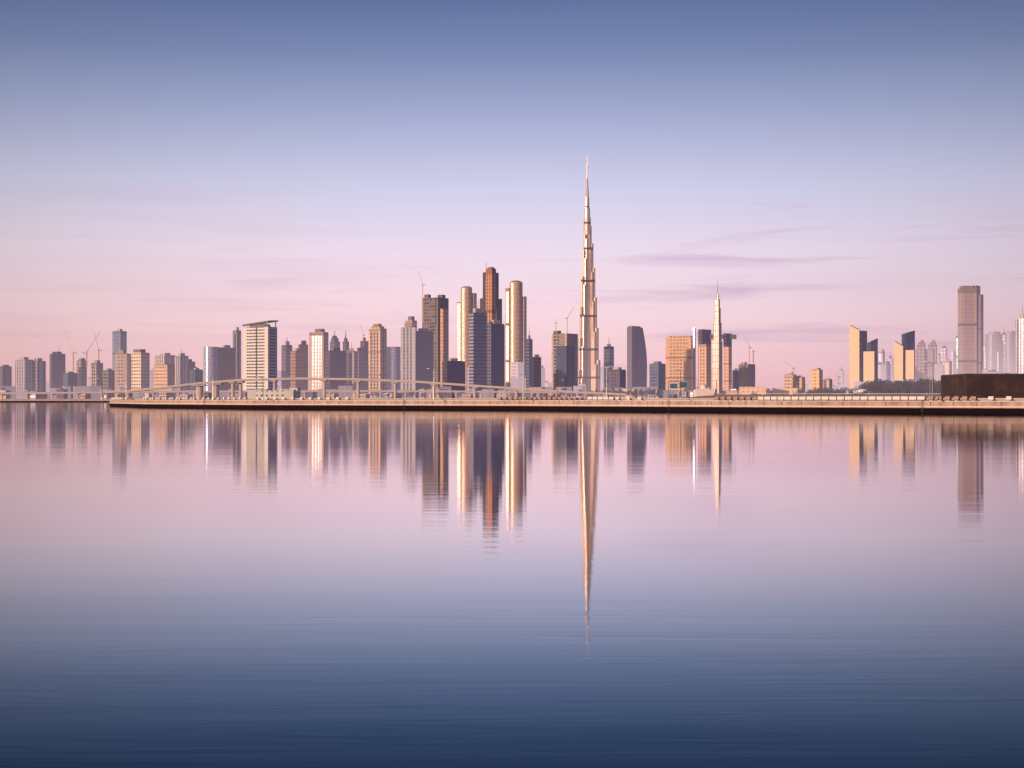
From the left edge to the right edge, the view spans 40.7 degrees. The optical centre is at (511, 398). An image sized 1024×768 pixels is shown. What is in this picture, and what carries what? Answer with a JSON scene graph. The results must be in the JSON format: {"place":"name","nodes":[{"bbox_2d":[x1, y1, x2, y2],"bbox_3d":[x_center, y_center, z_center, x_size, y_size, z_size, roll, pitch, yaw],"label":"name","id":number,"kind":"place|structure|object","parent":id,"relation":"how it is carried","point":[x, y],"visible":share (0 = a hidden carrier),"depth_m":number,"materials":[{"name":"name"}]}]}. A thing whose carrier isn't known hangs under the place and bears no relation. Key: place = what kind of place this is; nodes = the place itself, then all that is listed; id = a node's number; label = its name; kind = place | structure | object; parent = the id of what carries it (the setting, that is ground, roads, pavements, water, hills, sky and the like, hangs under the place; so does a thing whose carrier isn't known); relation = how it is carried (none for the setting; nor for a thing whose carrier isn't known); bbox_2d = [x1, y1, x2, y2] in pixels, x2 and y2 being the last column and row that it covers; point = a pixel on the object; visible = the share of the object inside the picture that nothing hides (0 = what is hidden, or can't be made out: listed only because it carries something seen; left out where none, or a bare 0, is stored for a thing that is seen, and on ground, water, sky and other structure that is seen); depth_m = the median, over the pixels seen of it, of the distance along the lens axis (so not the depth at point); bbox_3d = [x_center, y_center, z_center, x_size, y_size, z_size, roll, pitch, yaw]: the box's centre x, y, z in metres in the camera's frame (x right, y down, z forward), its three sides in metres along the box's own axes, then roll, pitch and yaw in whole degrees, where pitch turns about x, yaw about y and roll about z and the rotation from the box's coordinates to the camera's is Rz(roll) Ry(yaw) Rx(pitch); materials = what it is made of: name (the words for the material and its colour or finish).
{"place":"outdoors","nodes":[
{"label":"outdoors","id":0,"kind":"place"},
{"bbox_2d":[0,388,10,398],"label":"shore block","id":1,"kind":"structure","parent":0,"point":[7,396],"depth_m":1633.04,"materials":[{"name":"grey"}]},
{"bbox_2d":[0,365,11,385],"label":"tower","id":2,"kind":"structure","parent":0,"point":[5,375],"depth_m":3007.21,"materials":[{"name":"grey"}]},
{"bbox_2d":[0,386,14,398],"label":"block","id":3,"kind":"structure","parent":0,"point":[12,388],"depth_m":2066.66,"materials":[{"name":"grey"}]},
{"bbox_2d":[16,391,34,398],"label":"block","id":4,"kind":"structure","parent":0,"point":[19,396],"depth_m":2520.45,"materials":[{"name":"grey"}]},
{"bbox_2d":[15,357,45,398],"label":"tower","id":5,"kind":"structure","parent":0,"point":[30,375],"depth_m":3012.28,"materials":[{"name":"grey concrete"}]},
{"bbox_2d":[30,394,46,398],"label":"shore block","id":6,"kind":"structure","parent":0,"point":[38,396],"depth_m":1609.31,"materials":[{"name":"grey"}]},
{"bbox_2d":[50,349,64,387],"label":"tower","id":7,"kind":"structure","parent":0,"point":[57,365],"depth_m":3208.46,"materials":[{"name":"grey glass"}]},
{"bbox_2d":[57,388,67,398],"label":"shore block","id":8,"kind":"structure","parent":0,"point":[62,396],"depth_m":1718.77,"materials":[{"name":"grey concrete"}]},
{"bbox_2d":[63,372,76,398],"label":"building","id":9,"kind":"structure","parent":0,"point":[69,378],"depth_m":2807.89,"materials":[{"name":"grey"}]},
{"bbox_2d":[73,386,88,398],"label":"block","id":10,"kind":"structure","parent":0,"point":[80,388],"depth_m":2501.83,"materials":[{"name":"grey"}]},
{"bbox_2d":[76,358,86,385],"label":"tower","id":11,"kind":"structure","parent":0,"point":[81,370],"depth_m":3106.56,"materials":[{"name":"grey"}]},
{"bbox_2d":[81,391,90,398],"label":"shore block","id":12,"kind":"structure","parent":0,"point":[86,396],"depth_m":1545.09,"materials":[{"name":"grey"}]},
{"bbox_2d":[89,386,101,398],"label":"block","id":13,"kind":"structure","parent":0,"point":[93,389],"depth_m":2120.39,"materials":[{"name":"grey"}]},
{"bbox_2d":[112,329,126,369],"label":"tower","id":14,"kind":"structure","parent":0,"point":[119,339],"depth_m":3610.77,"materials":[{"name":"grey"}]},
{"bbox_2d":[115,349,149,390],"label":"tower","id":15,"kind":"structure","parent":0,"point":[132,370],"depth_m":2600.00,"materials":[{"name":"grey"}]},
{"bbox_2d":[133,393,144,397],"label":"block","id":16,"kind":"structure","parent":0,"point":[138,395],"depth_m":2209.46,"materials":[{"name":"grey"}]},
{"bbox_2d":[150,368,153,390],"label":"block","id":17,"kind":"structure","parent":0,"point":[151,378],"depth_m":3798.99,"materials":[{"name":"grey"}]},
{"bbox_2d":[154,353,174,390],"bbox_3d":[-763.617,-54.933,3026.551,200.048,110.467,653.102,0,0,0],"label":"tower","id":18,"kind":"structure","parent":0,"point":[164,369],"depth_m":2713.03,"materials":[{"name":"grey concrete"}]},
{"bbox_2d":[159,393,175,397],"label":"shore block","id":19,"kind":"structure","parent":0,"point":[167,395],"depth_m":1805.81,"materials":[{"name":"grey"}]},
{"bbox_2d":[190,368,202,389],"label":"building","id":20,"kind":"structure","parent":0,"point":[196,374],"depth_m":2606.18,"materials":[{"name":"grey"}]},
{"bbox_2d":[203,345,234,390],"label":"tower","id":21,"kind":"structure","parent":0,"point":[218,363],"depth_m":3012.03,"materials":[{"name":"grey"}]},
{"bbox_2d":[233,327,240,392],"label":"tower","id":22,"kind":"structure","parent":0,"point":[237,339],"depth_m":3303.76,"materials":[{"name":"grey"}]},
{"bbox_2d":[281,339,291,388],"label":"tower","id":23,"kind":"structure","parent":0,"point":[286,349],"depth_m":3506.17,"materials":[{"name":"grey"}]},
{"bbox_2d":[290,348,304,389],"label":"tower","id":24,"kind":"structure","parent":0,"point":[297,362],"depth_m":3008.46,"materials":[{"name":"grey"}]},
{"bbox_2d":[298,340,307,389],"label":"tower","id":25,"kind":"structure","parent":0,"point":[303,345],"depth_m":3610.84,"materials":[{"name":"grey"}]},
{"bbox_2d":[303,392,316,397],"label":"shore block","id":26,"kind":"structure","parent":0,"point":[311,394],"depth_m":1904.09,"materials":[{"name":"grey concrete"}]},
{"bbox_2d":[309,329,327,389],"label":"tower","id":27,"kind":"structure","parent":0,"point":[318,343],"depth_m":3007.56,"materials":[{"name":"grey"}]},
{"bbox_2d":[330,330,339,349],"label":"tower","id":28,"kind":"structure","parent":0,"point":[334,342],"depth_m":3809.95,"materials":[{"name":"grey"}]},
{"bbox_2d":[326,348,346,392],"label":"tower","id":29,"kind":"structure","parent":0,"point":[336,362],"depth_m":2810.77,"materials":[{"name":"grey concrete"}]},
{"bbox_2d":[338,386,351,397],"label":"block","id":30,"kind":"structure","parent":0,"point":[345,394],"depth_m":2390.48,"materials":[{"name":"grey"}]},
{"bbox_2d":[343,331,348,350],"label":"tower","id":31,"kind":"structure","parent":0,"point":[345,344],"depth_m":3805.14,"materials":[{"name":"grey"}]},
{"bbox_2d":[346,343,363,392],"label":"tower","id":32,"kind":"structure","parent":0,"point":[355,364],"depth_m":2907.59,"materials":[{"name":"grey concrete"}]},
{"bbox_2d":[360,337,368,392],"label":"tower","id":33,"kind":"structure","parent":0,"point":[365,348],"depth_m":3507.78,"materials":[{"name":"grey"}]},
{"bbox_2d":[369,324,386,392],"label":"tower","id":34,"kind":"structure","parent":0,"point":[377,351],"depth_m":3009.39,"materials":[{"name":"grey"}]},
{"bbox_2d":[387,347,400,392],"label":"tower","id":35,"kind":"structure","parent":0,"point":[393,363],"depth_m":3102.26,"materials":[{"name":"grey glass"}]},
{"bbox_2d":[401,316,432,397],"bbox_3d":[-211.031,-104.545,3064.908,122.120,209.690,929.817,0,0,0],"label":"tower","id":36,"kind":"structure","parent":0,"point":[416,354],"depth_m":2611.65,"materials":[{"name":"grey"}]},
{"bbox_2d":[429,386,446,397],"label":"shore block","id":37,"kind":"structure","parent":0,"point":[443,395],"depth_m":1844.69,"materials":[{"name":"grey"}]},
{"bbox_2d":[431,386,450,397],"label":"block","id":38,"kind":"structure","parent":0,"point":[444,387],"depth_m":2055.02,"materials":[{"name":"grey"}]},
{"bbox_2d":[442,358,464,397],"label":"tower","id":39,"kind":"structure","parent":0,"point":[453,370],"depth_m":2812.76,"materials":[{"name":"grey"}]},
{"bbox_2d":[462,394,478,397],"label":"shore block","id":40,"kind":"structure","parent":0,"point":[468,395],"depth_m":1759.61,"materials":[{"name":"grey"}]},
{"bbox_2d":[469,308,486,393],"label":"tower","id":41,"kind":"structure","parent":0,"point":[477,346],"depth_m":3210.51,"materials":[{"name":"grey"}]},
{"bbox_2d":[482,389,493,397],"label":"block","id":42,"kind":"structure","parent":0,"point":[487,395],"depth_m":2394.47,"materials":[{"name":"grey"}]},
{"bbox_2d":[487,320,504,397],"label":"tower","id":43,"kind":"structure","parent":0,"point":[495,352],"depth_m":3010.30,"materials":[{"name":"grey"}]},
{"bbox_2d":[0,402,1023,767],"bbox_3d":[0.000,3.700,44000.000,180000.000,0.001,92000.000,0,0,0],"label":"water","id":44,"kind":"structure","parent":0,"point":[356,588],"depth_m":26.91,"materials":[{"name":"liquid"}]},
{"bbox_2d":[0,399,1023,413],"bbox_3d":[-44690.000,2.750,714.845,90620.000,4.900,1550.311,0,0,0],"label":"quay wall","id":45,"kind":"structure","parent":44,"relation":"in","point":[940,406],"depth_m":426.31,"materials":[{"name":"beige concrete"}]},
{"bbox_2d":[511,360,523,390],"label":"block","id":46,"kind":"structure","parent":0,"point":[517,380],"depth_m":4102.85,"materials":[{"name":"grey"}]},
{"bbox_2d":[526,330,532,390],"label":"tower","id":47,"kind":"structure","parent":0,"point":[529,348],"depth_m":3503.86,"materials":[{"name":"grey"}]},
{"bbox_2d":[531,354,540,386],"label":"tower","id":48,"kind":"structure","parent":0,"point":[536,370],"depth_m":3306.26,"materials":[{"name":"grey"}]},
{"bbox_2d":[529,387,551,397],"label":"block","id":49,"kind":"structure","parent":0,"point":[548,388],"depth_m":2536.76,"materials":[{"name":"grey concrete"}]},
{"bbox_2d":[541,366,544,386],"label":"block","id":50,"kind":"structure","parent":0,"point":[542,377],"depth_m":4238.65,"materials":[{"name":"grey concrete"}]},
{"bbox_2d":[556,387,571,397],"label":"block","id":51,"kind":"structure","parent":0,"point":[567,388],"depth_m":2288.85,"materials":[{"name":"grey"}]},
{"bbox_2d":[573,386,585,397],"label":"block","id":52,"kind":"structure","parent":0,"point":[577,388],"depth_m":2534.33,"materials":[{"name":"grey concrete"}]},
{"bbox_2d":[600,366,603,391],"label":"back block","id":53,"kind":"structure","parent":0,"point":[601,378],"depth_m":6860.68,"materials":[{"name":"grey concrete"}]},
{"bbox_2d":[604,344,613,387],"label":"tower","id":54,"kind":"structure","parent":0,"point":[608,355],"depth_m":4008.51,"materials":[{"name":"grey"}]},
{"bbox_2d":[609,367,625,397],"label":"building","id":55,"kind":"structure","parent":0,"point":[617,377],"depth_m":3008.98,"materials":[{"name":"grey"}]},
{"bbox_2d":[633,387,657,397],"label":"block","id":56,"kind":"structure","parent":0,"point":[643,389],"depth_m":2544.69,"materials":[{"name":"grey"}]},
{"bbox_2d":[649,361,665,389],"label":"building","id":57,"kind":"structure","parent":0,"point":[657,373],"depth_m":3210.04,"materials":[{"name":"grey concrete"}]},
{"bbox_2d":[663,390,677,397],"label":"block","id":58,"kind":"structure","parent":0,"point":[670,392],"depth_m":2270.90,"materials":[{"name":"grey"}]},
{"bbox_2d":[666,328,695,390],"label":"building","id":59,"kind":"structure","parent":0,"point":[681,353],"depth_m":4211.91,"materials":[{"name":"grey"}]},
{"bbox_2d":[677,388,687,397],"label":"shore block","id":60,"kind":"structure","parent":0,"point":[684,393],"depth_m":1707.27,"materials":[{"name":"grey concrete"}]},
{"bbox_2d":[693,379,716,396],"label":"mosque","id":61,"kind":"structure","parent":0,"point":[703,390],"depth_m":1501.36,"materials":[{"name":"beige stone"}]},
{"bbox_2d":[698,329,735,390],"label":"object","id":62,"kind":"structure","parent":0,"point":[705,336],"depth_m":4500.28,"materials":[{"name":"grey"}]},
{"bbox_2d":[712,286,721,392],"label":"skyscraper","id":63,"kind":"structure","parent":0,"point":[717,352],"depth_m":4409.24,"materials":[{"name":"grey"}]},
{"bbox_2d":[732,368,738,388],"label":"tower","id":64,"kind":"structure","parent":0,"point":[735,378],"depth_m":4005.41,"materials":[{"name":"grey"}]},
{"bbox_2d":[683,393,940,397],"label":"road embankment","id":65,"kind":"structure","parent":0,"point":[764,395],"depth_m":956.00,"materials":[{"name":"beige concrete"}]},
{"bbox_2d":[811,368,831,390],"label":"building","id":66,"kind":"structure","parent":0,"point":[818,381],"depth_m":3505.36,"materials":[{"name":"grey"}]},
{"bbox_2d":[878,362,885,380],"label":"back block","id":67,"kind":"structure","parent":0,"point":[881,371],"depth_m":6337.14,"materials":[{"name":"grey"}]},
{"bbox_2d":[879,349,890,380],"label":"tower","id":68,"kind":"structure","parent":0,"point":[883,361],"depth_m":6417.78,"materials":[{"name":"grey"}]},
{"bbox_2d":[934,361,944,382],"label":"back block","id":69,"kind":"structure","parent":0,"point":[939,369],"depth_m":4778.26,"materials":[{"name":"grey concrete"}]},
{"bbox_2d":[941,359,951,374],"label":"tower","id":70,"kind":"structure","parent":0,"point":[947,363],"depth_m":6009.95,"materials":[{"name":"grey"}]},
{"bbox_2d":[956,332,957,368],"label":"tower","id":71,"kind":"structure","parent":0,"point":[957,351],"depth_m":7008.93,"materials":[{"name":"grey"}]},
{"bbox_2d":[958,285,982,373],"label":"tall tower","id":72,"kind":"structure","parent":0,"point":[970,329],"depth_m":5500.00,"materials":[{"name":"grey"}]},
{"bbox_2d":[941,374,1023,397],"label":"low building","id":73,"kind":"structure","parent":0,"point":[985,385],"depth_m":430.00,"materials":[{"name":"metal"}]},
{"bbox_2d":[1015,304,1023,373],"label":"tower","id":74,"kind":"structure","parent":0,"point":[1019,345],"depth_m":7417.76,"materials":[{"name":"grey"}]},
{"label":"ground","id":75,"kind":"structure","parent":0,"visible":0},
{"bbox_2d":[91,360,114,396],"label":"tower","id":76,"kind":"structure","parent":75,"relation":"on","point":[106,380],"depth_m":3001.87,"materials":[{"name":"grey"}]},
{"bbox_2d":[175,349,188,396],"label":"tower","id":77,"kind":"structure","parent":75,"relation":"on","point":[181,359],"depth_m":3306.29,"materials":[{"name":"grey concrete"}]},
{"bbox_2d":[186,359,194,389],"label":"tower","id":78,"kind":"structure","parent":75,"relation":"on","point":[190,364],"depth_m":3203.33,"materials":[{"name":"grey"}]},
{"bbox_2d":[242,320,277,389],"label":"high-rise building","id":79,"kind":"structure","parent":75,"relation":"on","point":[259,349],"depth_m":2312.28,"materials":[{"name":"grey"}]},
{"bbox_2d":[247,388,299,397],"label":"building","id":80,"kind":"structure","parent":75,"relation":"on","point":[289,393],"depth_m":900.00,"materials":[{"name":"grey concrete"}]},
{"bbox_2d":[0,390,666,398],"bbox_3d":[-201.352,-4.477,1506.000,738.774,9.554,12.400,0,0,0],"label":"viaduct","id":81,"kind":"object","parent":75,"relation":"on","point":[52,394],"visible":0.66,"depth_m":1500.00,"materials":[{"name":"grey concrete"}]},
{"bbox_2d":[100,377,626,397],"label":"flyover","id":82,"kind":"object","parent":75,"relation":"on","point":[215,388],"visible":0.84,"depth_m":1107.62,"materials":[{"name":"grey concrete"}]},
{"bbox_2d":[384,392,401,397],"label":"shore block","id":83,"kind":"structure","parent":75,"relation":"on","point":[392,395],"depth_m":1551.08,"materials":[{"name":"grey"}]},
{"bbox_2d":[422,294,448,385],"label":"skyscraper","id":84,"kind":"structure","parent":75,"relation":"on","point":[435,314],"depth_m":3604.49,"materials":[{"name":"grey"}]},
{"bbox_2d":[457,286,476,392],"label":"twin tower","id":85,"kind":"structure","parent":75,"relation":"on","point":[467,304],"depth_m":4292.48,"materials":[{"name":"grey"}]},
{"bbox_2d":[480,267,501,323],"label":"bronze tower","id":86,"kind":"structure","parent":75,"relation":"on","point":[490,303],"depth_m":3480.73,"materials":[{"name":"brown glass"}]},
{"bbox_2d":[505,280,526,390],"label":"twin tower","id":87,"kind":"structure","parent":75,"relation":"on","point":[515,321],"depth_m":4297.45,"materials":[{"name":"grey glass"}]},
{"bbox_2d":[106,396,1023,399],"bbox_3d":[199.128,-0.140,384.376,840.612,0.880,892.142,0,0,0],"label":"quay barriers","id":88,"kind":"object","parent":75,"relation":"on","point":[787,398],"visible":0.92,"depth_m":411.50,"materials":[{"name":"grey concrete"}]},
{"bbox_2d":[552,331,577,390],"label":"high-rise building","id":89,"kind":"structure","parent":75,"relation":"on","point":[565,359],"depth_m":3408.75,"materials":[{"name":"grey"}]},
{"bbox_2d":[578,155,599,396],"bbox_3d":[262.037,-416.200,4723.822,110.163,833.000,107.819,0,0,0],"label":"skyscraper","id":90,"kind":"structure","parent":75,"relation":"on","point":[588,362],"depth_m":4702.77,"materials":[{"name":"silver metal"}]},
{"bbox_2d":[627,326,646,388],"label":"skyscraper","id":91,"kind":"structure","parent":75,"relation":"on","point":[636,362],"depth_m":3309.34,"materials":[{"name":"grey glass"}]},
{"bbox_2d":[668,381,688,397],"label":"highway sign gantry","id":92,"kind":"object","parent":75,"relation":"on","point":[684,384],"visible":0.88,"depth_m":1199.35,"materials":[{"name":"silver metal"}]},
{"bbox_2d":[739,362,754,386],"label":"building","id":93,"kind":"structure","parent":75,"relation":"on","point":[746,375],"depth_m":3811.95,"materials":[{"name":"grey glass"}]},
{"bbox_2d":[722,387,796,394],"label":"buildings","id":94,"kind":"structure","parent":75,"relation":"on","point":[763,390],"depth_m":1510.29,"materials":[{"name":"grey"}]},
{"bbox_2d":[784,372,804,392],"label":"building","id":95,"kind":"structure","parent":75,"relation":"on","point":[788,378],"depth_m":3511.87,"materials":[{"name":"grey"}]},
{"bbox_2d":[850,325,877,388],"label":"slanted tower","id":96,"kind":"structure","parent":75,"relation":"on","point":[863,360],"depth_m":6005.48,"materials":[{"name":"grey"}]},
{"bbox_2d":[857,381,872,394],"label":"tree","id":97,"kind":"object","parent":75,"relation":"on","point":[866,385],"visible":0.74,"depth_m":1008.04,"materials":[{"name":"green plant"}]},
{"bbox_2d":[871,378,881,394],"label":"tree","id":98,"kind":"object","parent":75,"relation":"on","point":[877,382],"visible":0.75,"depth_m":1027.70,"materials":[{"name":"green plant"}]},
{"bbox_2d":[876,379,890,394],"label":"tree","id":99,"kind":"object","parent":75,"relation":"on","point":[881,386],"visible":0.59,"depth_m":1020.79,"materials":[{"name":"green plant"}]},
{"bbox_2d":[882,381,898,394],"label":"tree","id":100,"kind":"object","parent":75,"relation":"on","point":[888,388],"visible":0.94,"depth_m":1003.47,"materials":[{"name":"green plant"}]},
{"bbox_2d":[893,330,914,383],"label":"slanted tower","id":101,"kind":"structure","parent":75,"relation":"on","point":[904,359],"depth_m":6009.06,"materials":[{"name":"grey"}]},
{"bbox_2d":[899,379,913,392],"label":"tree","id":102,"kind":"object","parent":75,"relation":"on","point":[906,387],"visible":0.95,"depth_m":999.29,"materials":[{"name":"green plant"}]},
{"bbox_2d":[901,382,922,394],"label":"tree","id":103,"kind":"object","parent":75,"relation":"on","point":[920,388],"visible":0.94,"depth_m":1000.12,"materials":[{"name":"green plant"}]},
{"bbox_2d":[908,381,920,394],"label":"tree","id":104,"kind":"object","parent":75,"relation":"on","point":[914,386],"visible":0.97,"depth_m":998.91,"materials":[{"name":"green plant"}]},
{"bbox_2d":[917,380,933,394],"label":"tree","id":105,"kind":"object","parent":75,"relation":"on","point":[928,384],"visible":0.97,"depth_m":1000.90,"materials":[{"name":"green plant"}]},
{"bbox_2d":[915,340,936,380],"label":"building","id":106,"kind":"structure","parent":75,"relation":"on","point":[922,367],"depth_m":6510.59,"materials":[{"name":"grey"}]},
{"bbox_2d":[838,328,1014,383],"bbox_3d":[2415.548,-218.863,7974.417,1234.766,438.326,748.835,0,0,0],"label":"distant buildings","id":107,"kind":"structure","parent":75,"relation":"on","point":[942,355],"depth_m":7613.79,"materials":[{"name":"grey"}]},
{"bbox_2d":[931,383,940,394],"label":"tree","id":108,"kind":"object","parent":75,"relation":"on","point":[937,390],"visible":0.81,"depth_m":1001.61,"materials":[{"name":"green plant"}]},
{"bbox_2d":[983,331,1014,373],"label":"pale twin towers","id":109,"kind":"structure","parent":75,"relation":"on","point":[993,355],"depth_m":7510.44,"materials":[{"name":"grey"}]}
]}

